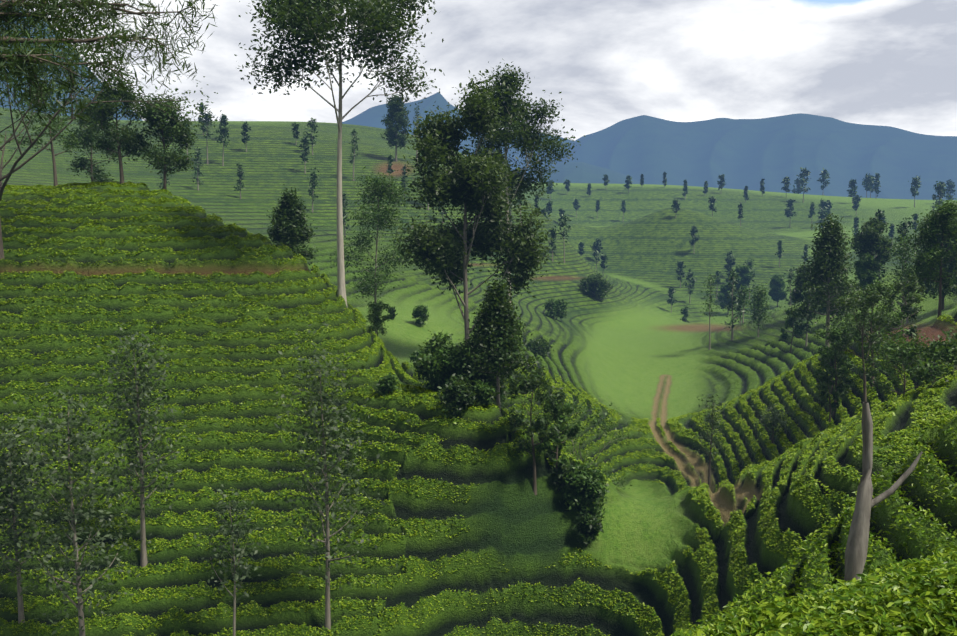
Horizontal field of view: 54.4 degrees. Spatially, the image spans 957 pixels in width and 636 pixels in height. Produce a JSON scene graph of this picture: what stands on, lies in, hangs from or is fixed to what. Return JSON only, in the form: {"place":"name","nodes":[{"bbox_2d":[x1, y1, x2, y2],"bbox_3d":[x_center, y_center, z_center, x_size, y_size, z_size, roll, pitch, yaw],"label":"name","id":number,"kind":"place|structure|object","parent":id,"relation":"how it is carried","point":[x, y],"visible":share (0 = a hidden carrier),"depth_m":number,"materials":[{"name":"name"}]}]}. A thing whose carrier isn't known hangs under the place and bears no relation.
{"place":"outdoors","nodes":[
{"label":"outdoors","id":0,"kind":"place"},
{"bbox_2d":[0,2,956,635],"bbox_3d":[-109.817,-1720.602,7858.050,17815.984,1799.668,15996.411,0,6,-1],"label":"hilly terrain","id":1,"kind":"structure","parent":0,"point":[632,344],"depth_m":71.23,"materials":[{"name":"green plant"}]},
{"bbox_2d":[0,387,73,622],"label":"grevillea tree","id":2,"kind":"object","parent":1,"relation":"on","point":[13,500],"visible":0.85,"depth_m":48.36,"materials":[{"name":"green plant"}]},
{"bbox_2d":[14,78,85,185],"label":"tree","id":3,"kind":"object","parent":1,"relation":"on","point":[73,141],"visible":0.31,"depth_m":98.12,"materials":[{"name":"green plant"}]},
{"bbox_2d":[0,367,169,635],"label":"grevillea tree","id":4,"kind":"object","parent":1,"relation":"on","point":[71,507],"visible":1,"depth_m":45.78,"materials":[{"name":"green plant"}]},
{"bbox_2d":[64,97,125,181],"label":"tree","id":5,"kind":"object","parent":1,"relation":"on","point":[88,136],"visible":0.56,"depth_m":112.55,"materials":[{"name":"green plant"}]},
{"bbox_2d":[0,0,217,133],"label":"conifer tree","id":6,"kind":"object","parent":1,"relation":"on","point":[28,60],"visible":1,"depth_m":26.12,"materials":[{"name":"green plant"}]},
{"bbox_2d":[0,0,221,259],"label":"tree","id":7,"kind":"object","parent":1,"relation":"on","point":[13,168],"visible":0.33,"depth_m":73.57,"materials":[{"name":"green plant"}]},
{"bbox_2d":[75,67,150,183],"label":"tree","id":8,"kind":"object","parent":1,"relation":"on","point":[125,140],"visible":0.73,"depth_m":90.34,"materials":[{"name":"green plant"}]},
{"bbox_2d":[74,315,215,567],"bbox_3d":[-19.055,7.305,52.634,7.475,15.009,6.278,0,6,-1],"label":"grevillea tree","id":9,"kind":"object","parent":1,"relation":"on","point":[139,454],"visible":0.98,"depth_m":52.21,"materials":[{"name":"green plant"}]},
{"bbox_2d":[131,90,198,189],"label":"tree","id":10,"kind":"object","parent":1,"relation":"on","point":[181,159],"visible":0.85,"depth_m":92.00,"materials":[{"name":"green plant"}]},
{"bbox_2d":[190,147,204,190],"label":"tree","id":11,"kind":"object","parent":1,"relation":"on","point":[198,163],"visible":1,"depth_m":240.56,"materials":[{"name":"green plant"}]},
{"bbox_2d":[198,111,214,163],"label":"tree","id":12,"kind":"object","parent":1,"relation":"on","point":[206,122],"visible":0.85,"depth_m":266.58,"materials":[{"name":"green plant"}]},
{"bbox_2d":[215,125,230,165],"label":"tree","id":13,"kind":"object","parent":1,"relation":"on","point":[222,133],"visible":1,"depth_m":267.60,"materials":[{"name":"green plant"}]},
{"bbox_2d":[176,484,276,635],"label":"grevillea tree","id":14,"kind":"object","parent":1,"relation":"on","point":[235,575],"visible":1,"depth_m":48.00,"materials":[{"name":"green plant"}]},
{"bbox_2d":[233,162,245,198],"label":"tree","id":15,"kind":"object","parent":1,"relation":"on","point":[241,172],"visible":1,"depth_m":238.84,"materials":[{"name":"green plant"}]},
{"bbox_2d":[237,121,250,151],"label":"tree","id":16,"kind":"object","parent":1,"relation":"on","point":[244,127],"visible":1,"depth_m":282.57,"materials":[{"name":"green plant"}]},
{"bbox_2d":[262,184,318,264],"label":"tree","id":17,"kind":"object","parent":1,"relation":"on","point":[290,230],"visible":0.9,"depth_m":91.13,"materials":[{"name":"green plant"}]},
{"bbox_2d":[297,135,309,173],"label":"tree","id":18,"kind":"object","parent":1,"relation":"on","point":[304,140],"visible":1,"depth_m":267.87,"materials":[{"name":"green plant"}]},
{"bbox_2d":[303,118,318,154],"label":"tree","id":19,"kind":"object","parent":1,"relation":"on","point":[313,125],"visible":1,"depth_m":286.46,"materials":[{"name":"green plant"}]},
{"bbox_2d":[307,168,319,211],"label":"tree","id":20,"kind":"object","parent":1,"relation":"on","point":[313,185],"visible":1,"depth_m":235.85,"materials":[{"name":"plant"}]},
{"bbox_2d":[259,321,410,629],"bbox_3d":[-7.543,8.971,50.166,7.999,17.896,7.777,0,6,-1],"label":"grevillea tree","id":21,"kind":"object","parent":1,"relation":"on","point":[325,478],"visible":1,"depth_m":49.32,"materials":[{"name":"green plant"}]},
{"bbox_2d":[234,0,444,305],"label":"tall eucalyptus tree","id":22,"kind":"object","parent":1,"relation":"on","point":[312,22],"visible":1,"depth_m":74.79,"materials":[{"name":"green plant"}]},
{"bbox_2d":[342,192,352,237],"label":"tree","id":23,"kind":"object","parent":1,"relation":"on","point":[344,197],"visible":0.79,"depth_m":210.51,"materials":[{"name":"green plant"}]},
{"bbox_2d":[347,129,359,180],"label":"tree","id":24,"kind":"object","parent":1,"relation":"on","point":[353,132],"visible":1,"depth_m":265.10,"materials":[{"name":"plant"}]},
{"bbox_2d":[325,166,416,333],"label":"round tree","id":25,"kind":"object","parent":1,"relation":"on","point":[379,191],"visible":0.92,"depth_m":108.89,"materials":[{"name":"green plant"}]},
{"bbox_2d":[366,298,392,335],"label":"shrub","id":26,"kind":"object","parent":1,"relation":"on","point":[378,307],"visible":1,"depth_m":83.11,"materials":[{"name":"green plant"}]},
{"bbox_2d":[375,372,405,396],"bbox_3d":[-6.035,4.944,64.021,2.247,2.606,1.865,0,6,-1],"label":"shrub","id":27,"kind":"object","parent":1,"relation":"on","point":[389,383],"visible":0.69,"depth_m":63.63,"materials":[{"name":"green plant"}]},
{"bbox_2d":[386,153,394,185],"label":"tree","id":28,"kind":"object","parent":1,"relation":"on","point":[390,159],"visible":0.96,"depth_m":262.68,"materials":[{"name":"plant"}]},
{"bbox_2d":[380,94,410,161],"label":"ridge tree","id":29,"kind":"object","parent":1,"relation":"on","point":[395,115],"visible":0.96,"depth_m":291.92,"materials":[{"name":"green plant"}]},
{"bbox_2d":[400,164,409,197],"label":"tree","id":30,"kind":"object","parent":1,"relation":"on","point":[404,176],"visible":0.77,"depth_m":255.74,"materials":[{"name":"green plant"}]},
{"bbox_2d":[410,305,428,325],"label":"shrub","id":31,"kind":"object","parent":1,"relation":"on","point":[420,312],"visible":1,"depth_m":126.16,"materials":[{"name":"green plant"}]},
{"bbox_2d":[410,330,487,391],"bbox_3d":[-1.971,3.481,64.104,5.871,5.378,4.694,2,6,15],"label":"bush","id":32,"kind":"object","parent":1,"relation":"on","point":[441,361],"visible":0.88,"depth_m":63.23,"materials":[{"name":"green plant"}]},
{"bbox_2d":[437,371,477,418],"bbox_3d":[-1.328,5.164,59.392,2.648,3.550,3.033,0,6,-1],"label":"shrub","id":33,"kind":"object","parent":1,"relation":"on","point":[455,390],"visible":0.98,"depth_m":58.74,"materials":[{"name":"green plant"}]},
{"bbox_2d":[443,379,477,406],"bbox_3d":[-1.021,5.164,60.009,2.371,2.891,2.068,2,7,21],"label":"shrub","id":34,"kind":"object","parent":1,"relation":"on","point":[474,398],"visible":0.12,"depth_m":59.39,"materials":[{"name":"green plant"}]},
{"bbox_2d":[387,69,560,342],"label":"dense tree","id":35,"kind":"object","parent":1,"relation":"on","point":[445,251],"visible":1,"depth_m":85.26,"materials":[{"name":"green plant"}]},
{"bbox_2d":[0,181,956,635],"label":"tea bushes","id":36,"kind":"object","parent":1,"relation":"on","point":[770,511],"depth_m":60.67,"materials":[{"name":"green plant"}]},
{"bbox_2d":[470,380,499,406],"bbox_3d":[0.275,5.303,60.172,2.068,2.670,2.027,2,6,17],"label":"shrub","id":37,"kind":"object","parent":1,"relation":"on","point":[485,394],"visible":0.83,"depth_m":59.67,"materials":[{"name":"green plant"}]},
{"bbox_2d":[455,366,518,408],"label":"bush","id":38,"kind":"object","parent":1,"relation":"on","point":[492,378],"visible":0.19,"depth_m":65.11,"materials":[{"name":"green plant"}]},
{"bbox_2d":[457,277,547,411],"bbox_3d":[1.563,2.142,62.127,5.976,9.795,5.467,0,6,-1],"label":"grevillea tree","id":39,"kind":"object","parent":1,"relation":"on","point":[496,323],"visible":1,"depth_m":61.09,"materials":[{"name":"green plant"}]},
{"bbox_2d":[445,58,584,302],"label":"eucalyptus tree","id":40,"kind":"object","parent":1,"relation":"on","point":[514,127],"visible":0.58,"depth_m":104.77,"materials":[{"name":"green plant"}]},
{"bbox_2d":[505,365,568,494],"bbox_3d":[3.554,7.110,57.384,4.082,8.439,4.851,0,6,-1],"label":"tree","id":41,"kind":"object","parent":1,"relation":"on","point":[528,382],"visible":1,"depth_m":56.61,"materials":[{"name":"green plant"}]},
{"bbox_2d":[526,335,554,356],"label":"bush","id":42,"kind":"object","parent":1,"relation":"on","point":[538,346],"visible":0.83,"depth_m":139.44,"materials":[{"name":"green plant"}]},
{"bbox_2d":[548,226,557,261],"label":"tree","id":43,"kind":"object","parent":1,"relation":"on","point":[553,237],"visible":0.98,"depth_m":255.33,"materials":[{"name":"plant"}]},
{"bbox_2d":[543,297,570,319],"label":"bush","id":44,"kind":"object","parent":1,"relation":"on","point":[554,308],"visible":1,"depth_m":208.61,"materials":[{"name":"green plant"}]},
{"bbox_2d":[534,397,584,490],"bbox_3d":[5.008,8.153,58.316,3.371,6.755,3.027,0,6,-1],"label":"tree","id":45,"kind":"object","parent":1,"relation":"on","point":[559,417],"visible":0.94,"depth_m":57.75,"materials":[{"name":"green plant"}]},
{"bbox_2d":[549,465,570,493],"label":"shrub","id":46,"kind":"object","parent":1,"relation":"on","point":[559,476],"visible":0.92,"depth_m":58.08,"materials":[{"name":"green plant"}]},
{"bbox_2d":[557,214,573,262],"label":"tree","id":47,"kind":"object","parent":1,"relation":"on","point":[564,223],"visible":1,"depth_m":258.99,"materials":[{"name":"plant"}]},
{"bbox_2d":[559,457,601,511],"bbox_3d":[6.178,10.654,58.136,2.755,3.898,3.096,-5,8,-36],"label":"shrub","id":48,"kind":"object","parent":1,"relation":"on","point":[574,496],"visible":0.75,"depth_m":57.52,"materials":[{"name":"green plant"}]},
{"bbox_2d":[572,512,603,546],"bbox_3d":[6.695,13.115,57.016,1.984,2.668,1.970,0,6,-1],"label":"shrub","id":49,"kind":"object","parent":1,"relation":"on","point":[589,524],"visible":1,"depth_m":56.68,"materials":[{"name":"green plant"}]},
{"bbox_2d":[566,466,612,520],"bbox_3d":[6.971,11.114,57.959,3.129,3.848,3.257,0,6,-1],"label":"shrub","id":50,"kind":"object","parent":1,"relation":"on","point":[598,490],"visible":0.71,"depth_m":57.35,"materials":[{"name":"green plant"}]},
{"bbox_2d":[550,395,634,489],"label":"sparse tree","id":51,"kind":"object","parent":1,"relation":"on","point":[597,420],"visible":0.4,"depth_m":78.08,"materials":[{"name":"plant"}]},
{"bbox_2d":[590,240,600,268],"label":"tree","id":52,"kind":"object","parent":1,"relation":"on","point":[596,245],"visible":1,"depth_m":415.36,"materials":[{"name":"green plant"}]},
{"bbox_2d":[577,271,614,299],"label":"bush","id":53,"kind":"object","parent":1,"relation":"on","point":[597,285],"visible":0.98,"depth_m":246.80,"materials":[{"name":"green plant"}]},
{"bbox_2d":[666,287,677,312],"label":"tree","id":54,"kind":"object","parent":1,"relation":"on","point":[670,291],"visible":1,"depth_m":332.01,"materials":[{"name":"green plant"}]},
{"bbox_2d":[675,260,686,287],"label":"tree","id":55,"kind":"object","parent":1,"relation":"on","point":[680,265],"visible":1,"depth_m":379.12,"materials":[{"name":"green plant"}]},
{"bbox_2d":[683,269,697,302],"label":"tree","id":56,"kind":"object","parent":1,"relation":"on","point":[690,274],"visible":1,"depth_m":352.44,"materials":[{"name":"green plant"}]},
{"bbox_2d":[688,225,699,253],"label":"tree","id":57,"kind":"object","parent":1,"relation":"on","point":[693,231],"visible":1,"depth_m":409.58,"materials":[{"name":"green plant"}]},
{"bbox_2d":[687,384,729,487],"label":"grevillea tree","id":58,"kind":"object","parent":1,"relation":"on","point":[713,423],"visible":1,"depth_m":83.49,"materials":[{"name":"green plant"}]},
{"bbox_2d":[699,273,718,349],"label":"tree","id":59,"kind":"object","parent":1,"relation":"on","point":[711,283],"visible":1,"depth_m":169.97,"materials":[{"name":"green plant"}]},
{"bbox_2d":[717,282,737,314],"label":"tree","id":60,"kind":"object","parent":1,"relation":"on","point":[724,288],"visible":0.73,"depth_m":333.81,"materials":[{"name":"green plant"}]},
{"bbox_2d":[724,253,736,272],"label":"tree","id":61,"kind":"object","parent":1,"relation":"on","point":[732,260],"visible":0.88,"depth_m":376.52,"materials":[{"name":"green plant"}]},
{"bbox_2d":[721,269,744,340],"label":"tree","id":62,"kind":"object","parent":1,"relation":"on","point":[733,277],"visible":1,"depth_m":171.12,"materials":[{"name":"green plant"}]},
{"bbox_2d":[734,288,745,323],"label":"tree","id":63,"kind":"object","parent":1,"relation":"on","point":[740,307],"visible":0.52,"depth_m":198.73,"materials":[{"name":"green plant"}]},
{"bbox_2d":[731,264,754,292],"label":"tree","id":64,"kind":"object","parent":1,"relation":"on","point":[744,278],"visible":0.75,"depth_m":349.71,"materials":[{"name":"green plant"}]},
{"bbox_2d":[737,284,751,322],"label":"tree","id":65,"kind":"object","parent":1,"relation":"on","point":[746,292],"visible":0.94,"depth_m":192.52,"materials":[{"name":"green plant"}]},
{"bbox_2d":[744,283,775,336],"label":"tree","id":66,"kind":"object","parent":1,"relation":"on","point":[758,303],"visible":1,"depth_m":167.78,"materials":[{"name":"green plant"}]},
{"bbox_2d":[768,274,787,306],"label":"tree","id":67,"kind":"object","parent":1,"relation":"on","point":[777,286],"visible":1,"depth_m":333.27,"materials":[{"name":"green plant"}]},
{"bbox_2d":[749,398,807,443],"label":"grevillea tree","id":68,"kind":"object","parent":1,"relation":"on","point":[774,421],"visible":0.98,"depth_m":84.83,"materials":[{"name":"green plant"}]},
{"bbox_2d":[781,176,790,197],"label":"tree","id":69,"kind":"object","parent":1,"relation":"on","point":[786,180],"visible":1,"depth_m":616.88,"materials":[{"name":"green plant"}]},
{"bbox_2d":[782,267,795,304],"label":"tree","id":70,"kind":"object","parent":1,"relation":"on","point":[790,284],"visible":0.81,"depth_m":239.53,"materials":[{"name":"green plant"}]},
{"bbox_2d":[783,199,797,226],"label":"tree","id":71,"kind":"object","parent":1,"relation":"on","point":[789,212],"visible":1,"depth_m":524.37,"materials":[{"name":"green plant"}]},
{"bbox_2d":[780,308,806,352],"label":"tree","id":72,"kind":"object","parent":1,"relation":"on","point":[788,324],"visible":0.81,"depth_m":152.37,"materials":[{"name":"green plant"}]},
{"bbox_2d":[791,178,803,193],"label":"tree","id":73,"kind":"object","parent":1,"relation":"on","point":[798,189],"visible":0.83,"depth_m":777.42,"materials":[{"name":"green plant"}]},
{"bbox_2d":[797,167,810,201],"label":"tree","id":74,"kind":"object","parent":1,"relation":"on","point":[804,173],"visible":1,"depth_m":594.71,"materials":[{"name":"green plant"}]},
{"bbox_2d":[791,262,817,315],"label":"tree","id":75,"kind":"object","parent":1,"relation":"on","point":[796,292],"visible":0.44,"depth_m":169.10,"materials":[{"name":"green plant"}]},
{"bbox_2d":[797,283,821,347],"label":"tree","id":76,"kind":"object","parent":1,"relation":"on","point":[807,324],"visible":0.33,"depth_m":151.28,"materials":[{"name":"green plant"}]},
{"bbox_2d":[671,406,956,635],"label":"tea bushes","id":77,"kind":"object","parent":1,"relation":"on","point":[854,607],"visible":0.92,"depth_m":7.61,"materials":[{"name":"green plant"}]},
{"bbox_2d":[817,168,829,189],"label":"tree","id":78,"kind":"object","parent":1,"relation":"on","point":[825,174],"visible":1,"depth_m":673.66,"materials":[{"name":"green plant"}]},
{"bbox_2d":[779,213,868,346],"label":"cone tree","id":79,"kind":"object","parent":1,"relation":"on","point":[828,257],"visible":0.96,"depth_m":115.70,"materials":[{"name":"green plant"}]},
{"bbox_2d":[816,343,843,392],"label":"tree","id":80,"kind":"object","parent":1,"relation":"on","point":[821,347],"visible":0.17,"depth_m":86.52,"materials":[{"name":"green plant"}]},
{"bbox_2d":[811,323,856,418],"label":"tree","id":81,"kind":"object","parent":1,"relation":"on","point":[834,334],"visible":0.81,"depth_m":79.54,"materials":[{"name":"green plant"}]},
{"bbox_2d":[815,366,853,421],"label":"tree","id":82,"kind":"object","parent":1,"relation":"on","point":[824,387],"visible":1,"depth_m":77.91,"materials":[{"name":"green plant"}]},
{"bbox_2d":[826,352,852,385],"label":"tree","id":83,"kind":"object","parent":1,"relation":"on","point":[841,362],"visible":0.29,"depth_m":82.23,"materials":[{"name":"green plant"}]},
{"bbox_2d":[847,178,856,203],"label":"tree","id":84,"kind":"object","parent":1,"relation":"on","point":[852,183],"visible":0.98,"depth_m":585.69,"materials":[{"name":"green plant"}]},
{"bbox_2d":[852,195,861,212],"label":"tree","id":85,"kind":"object","parent":1,"relation":"on","point":[856,200],"visible":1,"depth_m":533.70,"materials":[{"name":"green plant"}]},
{"bbox_2d":[827,289,895,401],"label":"tree","id":86,"kind":"object","parent":1,"relation":"on","point":[877,317],"visible":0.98,"depth_m":75.66,"materials":[{"name":"green plant"}]},
{"bbox_2d":[836,310,891,346],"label":"tree","id":87,"kind":"object","parent":1,"relation":"on","point":[850,325],"visible":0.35,"depth_m":91.96,"materials":[{"name":"green plant"}]},
{"bbox_2d":[850,252,880,300],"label":"tree","id":88,"kind":"object","parent":1,"relation":"on","point":[865,276],"visible":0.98,"depth_m":162.67,"materials":[{"name":"green plant"}]},
{"bbox_2d":[861,173,873,197],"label":"tree","id":89,"kind":"object","parent":1,"relation":"on","point":[868,180],"visible":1,"depth_m":661.95,"materials":[{"name":"green plant"}]},
{"bbox_2d":[848,217,896,274],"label":"tree","id":90,"kind":"object","parent":1,"relation":"on","point":[868,237],"visible":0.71,"depth_m":163.36,"materials":[{"name":"green plant"}]},
{"bbox_2d":[845,277,906,387],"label":"tree","id":91,"kind":"object","parent":1,"relation":"on","point":[878,287],"visible":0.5,"depth_m":79.40,"materials":[{"name":"green plant"}]},
{"bbox_2d":[873,173,880,196],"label":"tree","id":92,"kind":"object","parent":1,"relation":"on","point":[876,183],"visible":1,"depth_m":633.17,"materials":[{"name":"green plant"}]},
{"bbox_2d":[873,239,887,284],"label":"tree","id":93,"kind":"object","parent":1,"relation":"on","point":[883,269],"visible":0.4,"depth_m":163.49,"materials":[{"name":"green plant"}]},
{"bbox_2d":[844,402,922,580],"bbox_3d":[7.764,4.654,18.288,1.705,6.084,0.588,-3,7,-22],"label":"snag tree","id":94,"kind":"object","parent":1,"relation":"on","point":[857,545],"visible":0.79,"depth_m":18.10,"materials":[{"name":"grey plant"}]},
{"bbox_2d":[880,230,926,325],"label":"tree","id":95,"kind":"object","parent":1,"relation":"on","point":[902,251],"visible":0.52,"depth_m":127.21,"materials":[{"name":"green plant"}]},
{"bbox_2d":[882,273,925,362],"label":"tree","id":96,"kind":"object","parent":1,"relation":"on","point":[913,288],"visible":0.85,"depth_m":80.72,"materials":[{"name":"green plant"}]},
{"bbox_2d":[891,214,918,273],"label":"tree","id":97,"kind":"object","parent":1,"relation":"on","point":[902,228],"visible":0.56,"depth_m":170.89,"materials":[{"name":"green plant"}]},
{"bbox_2d":[866,327,944,400],"bbox_3d":[29.596,3.671,64.331,5.943,6.387,5.166,0,6,-1],"label":"tree","id":98,"kind":"object","parent":1,"relation":"on","point":[891,365],"visible":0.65,"depth_m":64.29,"materials":[{"name":"green plant"}]},
{"bbox_2d":[908,176,920,206],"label":"tree","id":99,"kind":"object","parent":1,"relation":"on","point":[916,184],"visible":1,"depth_m":548.22,"materials":[{"name":"green plant"}]},
{"bbox_2d":[888,327,956,387],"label":"tree","id":100,"kind":"object","parent":1,"relation":"on","point":[948,351],"visible":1,"depth_m":54.05,"materials":[{"name":"green plant"}]},
{"bbox_2d":[895,196,956,317],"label":"tree","id":101,"kind":"object","parent":1,"relation":"on","point":[944,214],"visible":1,"depth_m":91.34,"materials":[{"name":"green plant"}]},
{"bbox_2d":[914,212,956,309],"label":"tree","id":102,"kind":"object","parent":1,"relation":"on","point":[950,267],"visible":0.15,"depth_m":132.77,"materials":[{"name":"green plant"}]},
{"bbox_2d":[931,181,949,211],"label":"tree","id":103,"kind":"object","parent":1,"relation":"on","point":[938,189],"visible":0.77,"depth_m":444.92,"materials":[{"name":"green plant"}]},
{"bbox_2d":[944,179,955,199],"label":"tree","id":104,"kind":"object","parent":1,"relation":"on","point":[951,185],"visible":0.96,"depth_m":728.00,"materials":[{"name":"green plant"}]},
{"bbox_2d":[25,0,956,140],"label":"sky","id":105,"kind":"structure","parent":0,"point":[892,63],"materials":[{"name":"white"}]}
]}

